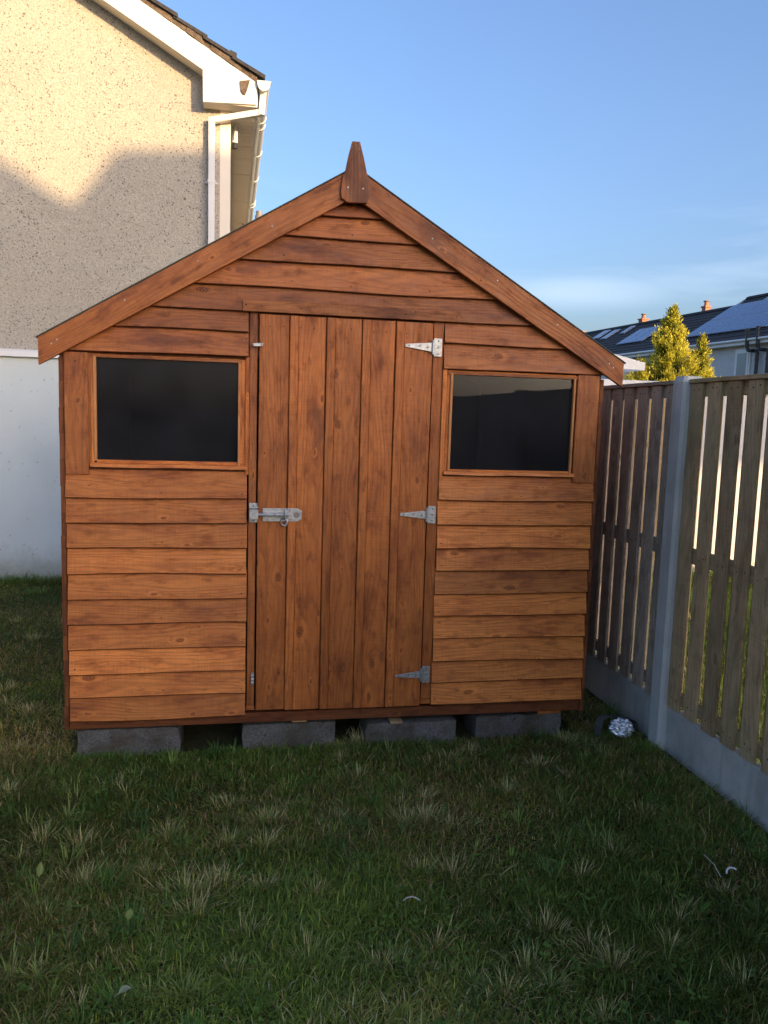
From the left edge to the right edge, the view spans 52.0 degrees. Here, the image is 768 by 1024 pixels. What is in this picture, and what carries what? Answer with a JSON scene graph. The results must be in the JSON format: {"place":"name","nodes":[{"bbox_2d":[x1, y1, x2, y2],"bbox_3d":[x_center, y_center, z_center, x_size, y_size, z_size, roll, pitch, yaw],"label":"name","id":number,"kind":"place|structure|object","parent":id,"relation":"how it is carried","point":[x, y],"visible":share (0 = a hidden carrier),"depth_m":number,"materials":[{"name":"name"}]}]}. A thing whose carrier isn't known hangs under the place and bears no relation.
{"place":"outdoors","nodes":[
{"label":"outdoors","id":0,"kind":"place"},
{"bbox_2d":[0,566,767,1023],"bbox_3d":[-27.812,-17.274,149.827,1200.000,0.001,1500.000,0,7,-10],"label":"ground","id":1,"kind":"structure","parent":0,"point":[196,735],"depth_m":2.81,"materials":[{"name":"green plant"}]},
{"bbox_2d":[115,985,131,995],"bbox_3d":[-0.649,1.191,1.955,0.046,0.012,0.022,-11,16,-26],"label":"fallen leaf","id":2,"kind":"object","parent":1,"relation":"on","point":[123,988],"visible":1,"depth_m":1.96,"materials":[{"name":"grey plant"}]},
{"bbox_2d":[125,909,132,923],"bbox_3d":[-0.730,1.156,2.252,0.022,0.041,0.012,16,-31,-11],"label":"fallen leaf","id":3,"kind":"object","parent":1,"relation":"on","point":[129,914],"visible":1,"depth_m":2.25,"materials":[{"name":"green plant"}]},
{"bbox_2d":[77,725,183,757],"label":"concrete block","id":4,"kind":"structure","parent":1,"relation":"on","point":[136,739],"depth_m":3.37,"materials":[{"name":"grey concrete"}]},
{"bbox_2d":[35,141,625,729],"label":"garden shed","id":5,"kind":"structure","parent":4,"relation":"on","point":[329,447],"depth_m":3.37,"materials":[{"name":"brown wood"}]},
{"bbox_2d":[90,353,246,469],"bbox_3d":[-0.871,-0.404,3.208,0.623,0.452,0.036,0,7,-10],"label":"window","id":6,"kind":"structure","parent":5,"relation":"in","point":[100,462],"depth_m":3.20,"materials":[{"name":"black wood"}]},
{"bbox_2d":[253,314,441,709],"bbox_3d":[-0.171,0.031,3.386,0.804,1.690,0.080,0,7,-10],"label":"door","id":7,"kind":"structure","parent":5,"relation":"in","point":[344,404],"depth_m":3.38,"materials":[{"name":"wood"}]},
{"bbox_2d":[443,370,577,476],"bbox_3d":[0.562,-0.385,3.469,0.604,0.453,0.036,0,7,-10],"label":"window","id":8,"kind":"structure","parent":5,"relation":"in","point":[449,396],"depth_m":3.46,"materials":[{"name":"black wood"}]},
{"bbox_2d":[0,0,270,579],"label":"pebbledash house","id":9,"kind":"structure","parent":1,"relation":"on","point":[131,136],"depth_m":6.46,"materials":[{"name":"beige concrete"}]},
{"bbox_2d":[255,210,261,218],"bbox_3d":[-2.375,-4.113,14.879,0.149,3.030,0.149,0,7,-10],"label":"flue pipe","id":10,"kind":"object","parent":9,"relation":"attached to","point":[258,213],"visible":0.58,"depth_m":14.65,"materials":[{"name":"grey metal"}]},
{"bbox_2d":[242,709,334,748],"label":"concrete block","id":11,"kind":"structure","parent":1,"relation":"on","point":[308,732],"depth_m":3.51,"materials":[{"name":"grey concrete"}]},
{"bbox_2d":[0,597,767,1023],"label":"weeds","id":12,"kind":"object","parent":1,"relation":"on","point":[414,919],"visible":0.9,"depth_m":2.41,"materials":[{"name":"green plant"}]},
{"bbox_2d":[37,862,43,882],"bbox_3d":[-1.067,1.115,2.437,0.020,0.061,0.013,16,-36,-28],"label":"fallen leaf","id":13,"kind":"object","parent":12,"relation":"on","point":[40,868],"visible":1,"depth_m":2.44,"materials":[{"name":"green plant"}]},
{"bbox_2d":[0,615,767,1022],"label":"straw tufts","id":14,"kind":"object","parent":1,"relation":"on","point":[202,883],"visible":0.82,"depth_m":2.45,"materials":[{"name":"green plant"}]},
{"bbox_2d":[359,715,455,743],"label":"concrete block","id":15,"kind":"structure","parent":1,"relation":"on","point":[440,727],"depth_m":3.60,"materials":[{"name":"grey concrete"}]},
{"bbox_2d":[388,717,401,723],"bbox_3d":[0.043,0.941,3.624,0.055,0.010,0.152,0,7,-10],"label":"timber packer","id":16,"kind":"object","parent":15,"relation":"on","point":[395,720],"visible":0.47,"depth_m":3.56,"materials":[{"name":"beige wood"}]},
{"bbox_2d":[463,711,560,738],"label":"concrete block","id":17,"kind":"structure","parent":1,"relation":"on","point":[484,725],"depth_m":3.70,"materials":[{"name":"grey concrete"}]},
{"bbox_2d":[536,710,560,713],"bbox_3d":[0.768,0.933,3.801,0.115,0.021,0.160,0,7,-10],"label":"timber packer","id":18,"kind":"object","parent":17,"relation":"on","point":[543,712],"visible":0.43,"depth_m":3.72,"materials":[{"name":"brown wood"}]},
{"bbox_2d":[594,715,638,737],"bbox_3d":[1.105,1.018,3.775,0.220,0.094,0.090,0,7,-17],"label":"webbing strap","id":19,"kind":"object","parent":1,"relation":"on","point":[599,721],"visible":0.89,"depth_m":3.75,"materials":[{"name":"black fabric"}]},
{"bbox_2d":[608,717,633,737],"bbox_3d":[1.125,1.025,3.730,0.120,0.098,0.106,4,7,17],"label":"foil ball","id":20,"kind":"object","parent":1,"relation":"on","point":[621,727],"visible":0.93,"depth_m":3.69,"materials":[{"name":"white metal"}]},
{"bbox_2d":[601,354,665,573],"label":"neighbour outbuilding","id":21,"kind":"structure","parent":1,"relation":"on","point":[631,365],"depth_m":7.39,"materials":[{"name":"white plastic"}]},
{"bbox_2d":[630,354,650,380],"bbox_3d":[5.021,-1.752,16.212,2.071,2.973,1.525,0,7,-10],"label":"golden conifer","id":22,"kind":"object","parent":1,"relation":"on","point":[638,376],"visible":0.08,"depth_m":16.04,"materials":[{"name":"yellow plant"}]},
{"bbox_2d":[623,303,715,380],"bbox_3d":[5.936,-2.134,16.604,4.396,4.449,3.820,0,7,-10],"label":"golden conifer","id":23,"kind":"object","parent":1,"relation":"on","point":[671,348],"visible":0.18,"depth_m":16.18,"materials":[{"name":"yellow plant"}]},
{"bbox_2d":[585,373,767,832],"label":"garden fence","id":24,"kind":"object","parent":1,"relation":"on","point":[656,703],"visible":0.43,"depth_m":3.44,"materials":[{"name":"grey concrete"}]},
{"bbox_2d":[687,332,720,377],"bbox_3d":[6.358,-1.869,16.546,2.917,3.788,2.667,0,7,-10],"label":"golden conifer","id":25,"kind":"object","parent":1,"relation":"on","point":[702,349],"visible":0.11,"depth_m":16.33,"materials":[{"name":"yellow plant"}]},
{"bbox_2d":[692,395,767,573],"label":"garden wall","id":26,"kind":"structure","parent":1,"relation":"on","point":[738,476],"depth_m":7.71,"materials":[{"name":"white paint"}]},
{"bbox_2d":[157,0,767,331],"label":"sky","id":27,"kind":"structure","parent":0,"point":[608,158],"materials":[{"name":"blue"}]},
{"bbox_2d":[585,314,649,346],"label":"terraced house","id":28,"kind":"structure","parent":0,"point":[605,337],"depth_m":40.53,"materials":[{"name":"tile"}]},
{"bbox_2d":[601,300,731,379],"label":"terraced house","id":29,"kind":"structure","parent":0,"point":[633,343],"depth_m":35.74,"materials":[{"name":"tile"}]},
{"bbox_2d":[594,561,767,764],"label":"neighbour grass","id":30,"kind":"structure","parent":0,"point":[724,652],"depth_m":4.94,"materials":[{"name":"green plant"}]},
{"bbox_2d":[678,293,767,376],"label":"terraced house","id":31,"kind":"structure","parent":0,"point":[737,335],"depth_m":29.86,"materials":[{"name":"tile"}]},
{"bbox_2d":[733,348,751,375],"bbox_3d":[13.200,-5.459,29.003,0.091,1.080,0.800,0,7,-16],"label":"window","id":32,"kind":"structure","parent":31,"relation":"in","point":[742,364],"depth_m":28.92,"materials":[{"name":"white plastic"}]}
]}

